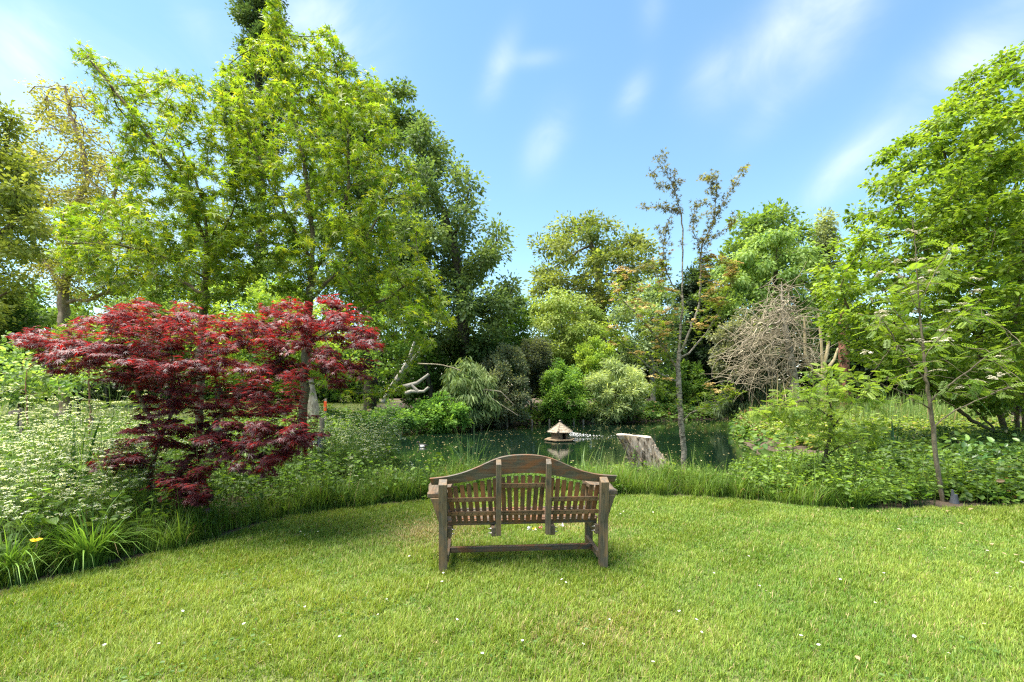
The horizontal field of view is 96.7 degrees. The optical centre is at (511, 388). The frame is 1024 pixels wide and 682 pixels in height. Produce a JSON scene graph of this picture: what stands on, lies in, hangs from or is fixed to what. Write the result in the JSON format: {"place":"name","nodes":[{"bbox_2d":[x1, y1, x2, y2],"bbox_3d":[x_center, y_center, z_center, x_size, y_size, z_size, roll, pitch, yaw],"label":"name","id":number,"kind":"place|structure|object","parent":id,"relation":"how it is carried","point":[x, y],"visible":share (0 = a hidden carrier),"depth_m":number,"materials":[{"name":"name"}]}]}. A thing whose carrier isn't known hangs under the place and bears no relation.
{"place":"outdoors","nodes":[
{"label":"outdoors","id":0,"kind":"place"},
{"bbox_2d":[0,391,1023,681],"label":"ground","id":1,"kind":"structure","parent":0,"point":[614,567],"depth_m":3.46,"materials":[{"name":"green plant"}]},
{"bbox_2d":[8,408,23,438],"bbox_3d":[-12.189,1.082,11.188,0.320,1.200,0.085,0,0,0],"label":"tree stake","id":2,"kind":"object","parent":1,"relation":"on","point":[20,410],"visible":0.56,"depth_m":11.17,"materials":[{"name":"grey wood"}]},
{"bbox_2d":[0,286,50,369],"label":"leafy shrub","id":3,"kind":"object","parent":1,"relation":"on","point":[29,319],"visible":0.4,"depth_m":18.46,"materials":[{"name":"green plant"}]},
{"bbox_2d":[0,352,57,434],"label":"staked sapling","id":4,"kind":"object","parent":1,"relation":"on","point":[42,378],"visible":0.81,"depth_m":11.09,"materials":[{"name":"green plant"}]},
{"bbox_2d":[0,92,60,335],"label":"plane tree","id":5,"kind":"object","parent":1,"relation":"on","point":[19,200],"visible":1,"depth_m":16.14,"materials":[{"name":"green plant"}]},
{"bbox_2d":[0,506,85,581],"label":"daylily clump","id":6,"kind":"object","parent":1,"relation":"on","point":[14,555],"visible":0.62,"depth_m":3.88,"materials":[{"name":"green plant"}]},
{"bbox_2d":[14,512,42,541],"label":"yellow poppy","id":7,"kind":"object","parent":6,"relation":"in","point":[34,539],"visible":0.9,"depth_m":3.92,"materials":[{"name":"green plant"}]},
{"bbox_2d":[0,365,102,400],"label":"hedge bush","id":8,"kind":"object","parent":1,"relation":"on","point":[81,394],"visible":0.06,"depth_m":39.49,"materials":[{"name":"green plant"}]},
{"bbox_2d":[0,330,106,431],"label":"leafy shrub","id":9,"kind":"object","parent":1,"relation":"on","point":[8,379],"visible":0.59,"depth_m":12.69,"materials":[{"name":"green plant"}]},
{"bbox_2d":[53,410,67,427],"bbox_3d":[-11.502,1.130,11.588,0.311,1.150,0.085,0,0,0],"label":"tree stake","id":10,"kind":"object","parent":1,"relation":"on","point":[59,413],"visible":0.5,"depth_m":11.55,"materials":[{"name":"grey wood"}]},
{"bbox_2d":[41,417,100,523],"bbox_3d":[-4.974,0.972,5.144,0.694,1.399,0.576,0,0,0],"label":"iris clump","id":11,"kind":"object","parent":1,"relation":"on","point":[88,460],"visible":0.19,"depth_m":5.17,"materials":[{"name":"green plant"}]},
{"bbox_2d":[2,402,143,487],"bbox_3d":[-6.429,0.933,6.828,1.746,1.476,1.440,0,0,0],"label":"tall cow parsley","id":12,"kind":"object","parent":1,"relation":"on","point":[106,432],"visible":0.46,"depth_m":6.63,"materials":[{"name":"green plant"}]},
{"bbox_2d":[8,74,152,412],"bbox_3d":[-22.603,-7.567,24.172,12.645,18.230,5.351,0,0,31],"label":"plane tree","id":13,"kind":"object","parent":1,"relation":"on","point":[63,289],"visible":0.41,"depth_m":23.62,"materials":[{"name":"green plant"}]},
{"bbox_2d":[27,311,134,419],"bbox_3d":[-19.017,-0.866,20.082,5.762,5.047,2.770,0,0,20],"label":"leafy shrub","id":14,"kind":"object","parent":1,"relation":"on","point":[60,328],"visible":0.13,"depth_m":19.88,"materials":[{"name":"green plant"}]},
{"bbox_2d":[8,478,164,574],"bbox_3d":[-3.934,1.273,4.338,1.489,0.781,1.468,0,0,0],"label":"daylily clump","id":15,"kind":"object","parent":1,"relation":"on","point":[100,559],"visible":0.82,"depth_m":4.19,"materials":[{"name":"green plant"}]},
{"bbox_2d":[80,416,94,436],"bbox_3d":[-9.778,1.197,10.488,0.311,1.100,0.085,0,0,0],"label":"tree stake","id":16,"kind":"object","parent":1,"relation":"on","point":[88,421],"visible":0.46,"depth_m":10.47,"materials":[{"name":"grey wood"}]},
{"bbox_2d":[71,514,110,540],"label":"dock plant","id":17,"kind":"object","parent":1,"relation":"on","point":[88,524],"visible":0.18,"depth_m":4.41,"materials":[{"name":"green plant"}]},
{"bbox_2d":[64,339,125,433],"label":"staked sapling","id":18,"kind":"object","parent":1,"relation":"on","point":[78,380],"visible":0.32,"depth_m":10.39,"materials":[{"name":"green plant"}]},
{"bbox_2d":[1,280,190,406],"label":"leafy shrub","id":19,"kind":"object","parent":1,"relation":"on","point":[52,314],"visible":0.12,"depth_m":28.29,"materials":[{"name":"green plant"}]},
{"bbox_2d":[81,359,175,400],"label":"hedge bush","id":20,"kind":"object","parent":1,"relation":"on","point":[113,390],"visible":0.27,"depth_m":39.99,"materials":[{"name":"green plant"}]},
{"bbox_2d":[0,335,261,573],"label":"cow parsley","id":21,"kind":"object","parent":1,"relation":"on","point":[101,475],"visible":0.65,"depth_m":4.89,"materials":[{"name":"green plant"}]},
{"bbox_2d":[87,492,208,544],"bbox_3d":[-3.878,1.342,4.865,1.273,0.657,1.327,0,0,11],"label":"daylily clump","id":22,"kind":"object","parent":1,"relation":"on","point":[150,518],"visible":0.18,"depth_m":4.85,"materials":[{"name":"green plant"}]},
{"bbox_2d":[41,39,264,463],"bbox_3d":[-6.680,-2.442,8.479,5.470,8.170,2.607,0,0,31],"label":"liquidambar tree","id":23,"kind":"object","parent":1,"relation":"on","point":[191,205],"visible":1,"depth_m":7.88,"materials":[{"name":"green plant"}]},
{"bbox_2d":[0,395,361,451],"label":"undergrowth","id":24,"kind":"object","parent":1,"relation":"on","point":[135,422],"visible":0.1,"depth_m":14.93,"materials":[{"name":"green plant"}]},
{"bbox_2d":[307,379,319,418],"bbox_3d":[-7.454,0.481,17.000,0.631,1.753,0.491,0,0,0],"label":"tree stump","id":25,"kind":"object","parent":24,"relation":"on","point":[313,404],"visible":0.42,"depth_m":16.85,"materials":[{"name":"grey plant"}]},
{"bbox_2d":[5,294,385,511],"bbox_3d":[-3.713,0.271,5.353,4.578,2.840,1.907,0,0,0],"label":"japanese maple","id":26,"kind":"object","parent":1,"relation":"on","point":[113,319],"visible":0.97,"depth_m":5.10,"materials":[{"name":"red plant"}]},
{"bbox_2d":[0,399,398,421],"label":"lawn grass","id":27,"kind":"structure","parent":1,"relation":"on","point":[128,403],"depth_m":30.23,"materials":[{"name":"green plant"}]},
{"bbox_2d":[154,480,251,527],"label":"daylily clump","id":28,"kind":"object","parent":1,"relation":"on","point":[220,506],"visible":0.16,"depth_m":5.49,"materials":[{"name":"green plant"}]},
{"bbox_2d":[93,191,319,403],"bbox_3d":[-21.889,-6.711,33.010,16.970,15.717,7.286,0,0,0],"label":"dark tree","id":29,"kind":"object","parent":1,"relation":"on","point":[268,271],"visible":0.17,"depth_m":32.40,"materials":[{"name":"green plant"}]},
{"bbox_2d":[209,418,226,484],"bbox_3d":[-4.924,1.095,7.600,0.292,1.201,0.239,0,0,0],"label":"tree stake","id":30,"kind":"object","parent":1,"relation":"on","point":[216,446],"visible":0.08,"depth_m":7.55,"materials":[{"name":"brown wood"}]},
{"bbox_2d":[175,354,281,400],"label":"hedge bush","id":31,"kind":"object","parent":1,"relation":"on","point":[208,395],"visible":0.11,"depth_m":39.14,"materials":[{"name":"green plant"}]},
{"bbox_2d":[0,389,480,572],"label":"undergrowth","id":32,"kind":"object","parent":1,"relation":"on","point":[295,466],"visible":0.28,"depth_m":6.22,"materials":[{"name":"green plant"}]},
{"bbox_2d":[0,447,498,588],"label":"long grass","id":33,"kind":"structure","parent":1,"relation":"on","point":[186,532],"depth_m":5.16,"materials":[{"name":"green plant"}]},
{"bbox_2d":[206,0,297,384],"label":"poplar tree","id":34,"kind":"object","parent":1,"relation":"on","point":[247,14],"visible":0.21,"depth_m":35.60,"materials":[{"name":"green plant"}]},
{"bbox_2d":[164,270,373,409],"bbox_3d":[-11.289,-2.028,20.956,9.997,7.434,5.666,0,0,0],"label":"lime tree","id":35,"kind":"object","parent":1,"relation":"on","point":[264,297],"visible":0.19,"depth_m":20.23,"materials":[{"name":"green plant"}]},
{"bbox_2d":[312,418,324,462],"bbox_3d":[-3.574,1.119,8.200,0.399,1.171,0.118,0,0,0],"label":"tree stake","id":36,"kind":"object","parent":1,"relation":"on","point":[321,428],"visible":0.4,"depth_m":8.16,"materials":[{"name":"grey wood"}]},
{"bbox_2d":[324,399,326,419],"bbox_3d":[-6.960,1.033,16.988,0.110,1.300,0.065,0,0,0],"label":"marker post","id":37,"kind":"object","parent":1,"relation":"on","point":[325,405],"visible":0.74,"depth_m":16.96,"materials":[{"name":"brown wood"}]},
{"bbox_2d":[206,0,457,475],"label":"liquidambar tree","id":38,"kind":"object","parent":1,"relation":"on","point":[294,123],"visible":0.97,"depth_m":8.22,"materials":[{"name":"green plant"}]},
{"bbox_2d":[277,330,386,402],"bbox_3d":[-14.318,-1.268,36.106,8.956,7.018,5.256,0,0,0],"label":"hedge bush","id":39,"kind":"object","parent":1,"relation":"on","point":[329,395],"visible":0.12,"depth_m":35.25,"materials":[{"name":"green plant"}]},
{"bbox_2d":[288,396,411,484],"bbox_3d":[-3.036,1.029,8.568,2.431,1.865,2.849,0,0,0],"label":"cow parsley","id":40,"kind":"object","parent":1,"relation":"on","point":[372,441],"visible":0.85,"depth_m":8.30,"materials":[{"name":"green plant"}]},
{"bbox_2d":[288,461,424,509],"bbox_3d":[-2.271,1.453,6.995,2.369,0.544,1.465,0,0,-33],"label":"cow parsley","id":41,"kind":"object","parent":1,"relation":"on","point":[362,483],"visible":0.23,"depth_m":6.83,"materials":[{"name":"green plant"}]},
{"bbox_2d":[298,74,429,410],"bbox_3d":[-9.459,-9.697,29.028,9.145,22.247,8.335,0,0,0],"label":"dark tree","id":42,"kind":"object","parent":1,"relation":"on","point":[402,119],"visible":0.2,"depth_m":27.99,"materials":[{"name":"green plant"}]},
{"bbox_2d":[357,398,416,434],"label":"nettle clump","id":43,"kind":"object","parent":1,"relation":"on","point":[409,419],"visible":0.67,"depth_m":20.27,"materials":[{"name":"green plant"}]},
{"bbox_2d":[392,457,403,470],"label":"leafy weed","id":44,"kind":"object","parent":1,"relation":"on","point":[398,463],"visible":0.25,"depth_m":8.56,"materials":[{"name":"green plant"}]},
{"bbox_2d":[358,270,440,420],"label":"dark tree","id":45,"kind":"object","parent":1,"relation":"on","point":[396,347],"visible":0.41,"depth_m":23.70,"materials":[{"name":"green plant"}]},
{"bbox_2d":[424,452,444,470],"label":"leafy weed","id":46,"kind":"object","parent":1,"relation":"on","point":[437,457],"visible":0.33,"depth_m":8.32,"materials":[{"name":"green plant"}]},
{"bbox_2d":[408,389,474,433],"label":"laurel shrub","id":47,"kind":"object","parent":1,"relation":"on","point":[440,422],"visible":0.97,"depth_m":21.23,"materials":[{"name":"green plant"}]},
{"bbox_2d":[405,384,428,395],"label":"driftwood branch","id":48,"kind":"object","parent":47,"relation":"on","point":[415,390],"visible":0.96,"depth_m":21.24,"materials":[{"name":"grey wood"}]},
{"bbox_2d":[383,327,519,409],"bbox_3d":[-3.447,-0.913,26.495,8.194,5.261,4.248,0,0,0],"label":"dark shrub","id":49,"kind":"object","parent":1,"relation":"on","point":[438,385],"visible":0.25,"depth_m":25.66,"materials":[{"name":"green plant"}]},
{"bbox_2d":[383,108,532,375],"bbox_3d":[-3.234,-7.076,25.905,8.912,17.512,8.190,0,0,0],"label":"dark tree","id":50,"kind":"object","parent":1,"relation":"on","point":[466,307],"visible":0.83,"depth_m":25.13,"materials":[{"name":"green plant"}]},
{"bbox_2d":[438,356,502,429],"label":"bamboo","id":51,"kind":"object","parent":1,"relation":"on","point":[466,389],"visible":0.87,"depth_m":22.52,"materials":[{"name":"green plant"}]},
{"bbox_2d":[417,363,516,414],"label":"dead branch","id":52,"kind":"object","parent":51,"relation":"attached to","point":[466,374],"visible":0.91,"depth_m":22.48,"materials":[{"name":"wood"}]},
{"bbox_2d":[447,423,493,467],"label":"reed clump","id":53,"kind":"object","parent":1,"relation":"on","point":[461,452],"visible":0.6,"depth_m":8.46,"materials":[{"name":"green plant"}]},
{"bbox_2d":[480,340,534,427],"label":"grey shrub","id":54,"kind":"object","parent":1,"relation":"on","point":[499,362],"visible":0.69,"depth_m":24.20,"materials":[{"name":"green plant"}]},
{"bbox_2d":[485,294,536,396],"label":"holly tree","id":55,"kind":"object","parent":1,"relation":"on","point":[517,327],"visible":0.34,"depth_m":30.63,"materials":[{"name":"green plant"}]},
{"bbox_2d":[7,497,1020,681],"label":"lawn clover","id":56,"kind":"object","parent":1,"relation":"on","point":[506,651],"visible":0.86,"depth_m":3.08,"materials":[{"name":"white plant"}]},
{"bbox_2d":[13,311,1023,398],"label":"distant wood","id":57,"kind":"object","parent":1,"relation":"on","point":[646,373],"visible":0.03,"depth_m":51.36,"materials":[{"name":"green plant"}]},
{"bbox_2d":[427,454,617,574],"bbox_3d":[0.090,1.142,4.436,1.808,1.077,0.724,0,0,-4],"label":"garden bench","id":58,"kind":"object","parent":1,"relation":"on","point":[448,514],"visible":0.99,"depth_m":4.18,"materials":[{"name":"brown wood"}]},
{"bbox_2d":[421,460,631,500],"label":"undergrowth","id":59,"kind":"object","parent":1,"relation":"on","point":[533,475],"visible":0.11,"depth_m":7.60,"materials":[{"name":"green plant"}]},
{"bbox_2d":[518,333,556,414],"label":"grey tree","id":60,"kind":"object","parent":1,"relation":"on","point":[539,350],"visible":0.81,"depth_m":27.78,"materials":[{"name":"green plant"}]},
{"bbox_2d":[536,357,596,423],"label":"bright shrub","id":61,"kind":"object","parent":1,"relation":"on","point":[565,391],"visible":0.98,"depth_m":26.47,"materials":[{"name":"green plant"}]},
{"bbox_2d":[522,285,614,385],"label":"birch tree","id":62,"kind":"object","parent":1,"relation":"on","point":[584,319],"visible":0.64,"depth_m":32.02,"materials":[{"name":"green plant"}]},
{"bbox_2d":[277,398,883,457],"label":"shrubs","id":63,"kind":"object","parent":1,"relation":"on","point":[662,409],"visible":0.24,"depth_m":24.14,"materials":[{"name":"green plant"}]},
{"bbox_2d":[381,341,428,402],"bbox_3d":[-5.050,-0.756,21.500,2.317,2.961,0.280,0,0,0],"label":"driftwood log","id":64,"kind":"object","parent":63,"relation":"on","point":[408,385],"visible":0.47,"depth_m":21.42,"materials":[{"name":"grey wood"}]},
{"bbox_2d":[556,441,604,469],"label":"reed clump","id":65,"kind":"object","parent":1,"relation":"on","point":[582,461],"visible":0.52,"depth_m":8.82,"materials":[{"name":"green plant"}]},
{"bbox_2d":[569,334,621,398],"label":"lime shrub","id":66,"kind":"object","parent":1,"relation":"on","point":[581,360],"visible":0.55,"depth_m":29.61,"materials":[{"name":"green plant"}]},
{"bbox_2d":[523,208,671,391],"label":"plane tree","id":67,"kind":"object","parent":1,"relation":"on","point":[598,259],"visible":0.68,"depth_m":44.85,"materials":[{"name":"green plant"}]},
{"bbox_2d":[579,354,654,423],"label":"willow shrub","id":68,"kind":"object","parent":1,"relation":"on","point":[629,398],"visible":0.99,"depth_m":26.70,"materials":[{"name":"green plant"}]},
{"bbox_2d":[609,461,628,470],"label":"leafy weed","id":69,"kind":"object","parent":1,"relation":"on","point":[616,465],"visible":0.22,"depth_m":8.59,"materials":[{"name":"green plant"}]},
{"bbox_2d":[616,433,666,471],"bbox_3d":[3.020,1.486,10.234,1.400,0.970,0.867,0,0,0],"label":"tree stump","id":70,"kind":"object","parent":1,"relation":"on","point":[647,449],"visible":0.74,"depth_m":9.91,"materials":[{"name":"brown wood"}]},
{"bbox_2d":[605,276,691,410],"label":"whitebeam tree","id":71,"kind":"object","parent":1,"relation":"on","point":[645,343],"visible":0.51,"depth_m":31.66,"materials":[{"name":"green plant"}]},
{"bbox_2d":[599,146,749,469],"bbox_3d":[2.981,-1.391,8.333,2.868,6.078,1.483,0,0,0],"label":"sorbus sapling","id":72,"kind":"object","parent":1,"relation":"on","point":[731,274],"visible":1,"depth_m":8.36,"materials":[{"name":"green plant"}]},
{"bbox_2d":[655,359,713,405],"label":"leafy shrub","id":73,"kind":"object","parent":1,"relation":"on","point":[688,386],"visible":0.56,"depth_m":33.33,"materials":[{"name":"green plant"}]},
{"bbox_2d":[666,260,744,404],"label":"yew tree","id":74,"kind":"object","parent":1,"relation":"on","point":[692,286],"visible":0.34,"depth_m":35.13,"materials":[{"name":"green plant"}]},
{"bbox_2d":[728,459,750,475],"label":"leafy weed","id":75,"kind":"object","parent":1,"relation":"on","point":[739,464],"visible":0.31,"depth_m":8.15,"materials":[{"name":"green plant"}]},
{"bbox_2d":[706,304,779,415],"bbox_3d":[12.406,-1.241,24.459,4.236,6.668,3.114,0,0,0],"label":"olive shrub","id":76,"kind":"object","parent":1,"relation":"on","point":[720,366],"visible":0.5,"depth_m":24.08,"materials":[{"name":"green plant"}]},
{"bbox_2d":[712,370,790,420],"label":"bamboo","id":77,"kind":"object","parent":1,"relation":"on","point":[730,408],"visible":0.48,"depth_m":24.54,"materials":[{"name":"plant"}]},
{"bbox_2d":[709,197,818,394],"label":"chestnut tree","id":78,"kind":"object","parent":1,"relation":"on","point":[774,218],"visible":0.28,"depth_m":40.68,"materials":[{"name":"green plant"}]},
{"bbox_2d":[731,399,805,436],"bbox_3d":[11.130,1.783,19.436,3.634,2.666,3.017,0,0,0],"label":"bramble mound","id":79,"kind":"object","parent":1,"relation":"on","point":[746,421],"visible":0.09,"depth_m":19.36,"materials":[{"name":"green plant"}]},
{"bbox_2d":[708,222,834,379],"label":"ash tree","id":80,"kind":"object","parent":1,"relation":"on","point":[770,241],"visible":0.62,"depth_m":33.08,"materials":[{"name":"green plant"}]},
{"bbox_2d":[702,263,841,406],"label":"dead tree","id":81,"kind":"object","parent":1,"relation":"on","point":[784,319],"visible":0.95,"depth_m":21.82,"materials":[{"name":"grey plant"}]},
{"bbox_2d":[759,350,831,413],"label":"dry reeds","id":82,"kind":"object","parent":1,"relation":"on","point":[792,391],"visible":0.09,"depth_m":19.98,"materials":[{"name":"green plant"}]},
{"bbox_2d":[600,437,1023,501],"bbox_3d":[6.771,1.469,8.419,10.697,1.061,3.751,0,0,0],"label":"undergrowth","id":83,"kind":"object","parent":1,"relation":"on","point":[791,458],"visible":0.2,"depth_m":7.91,"materials":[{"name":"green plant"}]},
{"bbox_2d":[803,313,838,399],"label":"bare tree","id":84,"kind":"object","parent":1,"relation":"on","point":[825,358],"visible":0.41,"depth_m":23.44,"materials":[{"name":"beige wood"}]},
{"bbox_2d":[748,362,899,468],"bbox_3d":[5.015,0.610,7.347,2.673,2.116,1.285,0,0,-25],"label":"feathery shrub","id":85,"kind":"object","parent":1,"relation":"on","point":[829,436],"visible":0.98,"depth_m":7.28,"materials":[{"name":"green plant"}]},
{"bbox_2d":[806,207,845,393],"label":"grey leaved tree","id":86,"kind":"object","parent":1,"relation":"on","point":[824,233],"visible":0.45,"depth_m":43.44,"materials":[{"name":"green plant"}]},
{"bbox_2d":[828,263,860,408],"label":"pine tree","id":87,"kind":"object","parent":1,"relation":"on","point":[842,362],"visible":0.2,"depth_m":27.78,"materials":[{"name":"green plant"}]},
{"bbox_2d":[808,454,897,508],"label":"sedge clump","id":88,"kind":"object","parent":1,"relation":"on","point":[859,499],"visible":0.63,"depth_m":6.26,"materials":[{"name":"green plant"}]},
{"bbox_2d":[739,380,1010,423],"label":"reeds","id":89,"kind":"object","parent":1,"relation":"on","point":[941,409],"visible":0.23,"depth_m":18.64,"materials":[{"name":"green plant"}]},
{"bbox_2d":[734,406,1023,508],"bbox_3d":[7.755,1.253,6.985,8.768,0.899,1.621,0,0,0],"label":"undergrowth","id":90,"kind":"object","parent":1,"relation":"on","point":[908,492],"visible":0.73,"depth_m":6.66,"materials":[{"name":"green plant"}]},
{"bbox_2d":[747,404,1023,454],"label":"meadow plants","id":91,"kind":"object","parent":1,"relation":"on","point":[912,424],"visible":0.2,"depth_m":14.54,"materials":[{"name":"green plant"}]},
{"bbox_2d":[881,416,912,450],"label":"iris clump","id":92,"kind":"object","parent":1,"relation":"on","point":[892,435],"visible":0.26,"depth_m":10.43,"materials":[{"name":"green plant"}]},
{"bbox_2d":[806,311,989,407],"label":"dark tree","id":93,"kind":"object","parent":1,"relation":"on","point":[868,371],"visible":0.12,"depth_m":28.94,"materials":[{"name":"green plant"}]},
{"bbox_2d":[805,39,1023,433],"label":"hazel tree","id":94,"kind":"object","parent":1,"relation":"on","point":[976,144],"visible":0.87,"depth_m":10.46,"materials":[{"name":"green plant"}]},
{"bbox_2d":[851,203,1023,503],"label":"rowan sapling","id":95,"kind":"object","parent":1,"relation":"on","point":[954,498],"visible":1,"depth_m":6.60,"materials":[{"name":"green plant"}]},
{"bbox_2d":[891,138,1023,411],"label":"dark tree","id":96,"kind":"object","parent":1,"relation":"on","point":[1012,259],"visible":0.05,"depth_m":26.40,"materials":[{"name":"green plant"}]},
{"bbox_2d":[923,430,1023,472],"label":"leafy shrub","id":97,"kind":"object","parent":1,"relation":"on","point":[966,449],"visible":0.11,"depth_m":8.31,"materials":[{"name":"green plant"}]},
{"bbox_2d":[0,0,1023,388],"label":"sky","id":98,"kind":"structure","parent":0,"point":[564,105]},
{"bbox_2d":[419,455,629,498],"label":"long grass","id":99,"kind":"structure","parent":0,"point":[519,477],"depth_m":7.52,"materials":[{"name":"green plant"}]},
{"bbox_2d":[360,419,757,474],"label":"water","id":100,"kind":"structure","parent":0,"point":[717,443],"depth_m":17.20,"materials":[{"name":"green liquid"}]},
{"bbox_2d":[377,419,750,470],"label":"floating petals","id":101,"kind":"object","parent":100,"relation":"on","point":[559,443],"visible":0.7,"depth_m":18.49,"materials":[{"name":"plant"}]},
{"bbox_2d":[545,420,574,440],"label":"duck house","id":102,"kind":"structure","parent":0,"point":[559,430],"depth_m":17.93,"materials":[{"name":"beige wood"}]},
{"bbox_2d":[573,440,1023,508],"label":"long grass","id":103,"kind":"structure","parent":0,"point":[662,484],"depth_m":7.05,"materials":[{"name":"green plant"}]}
]}

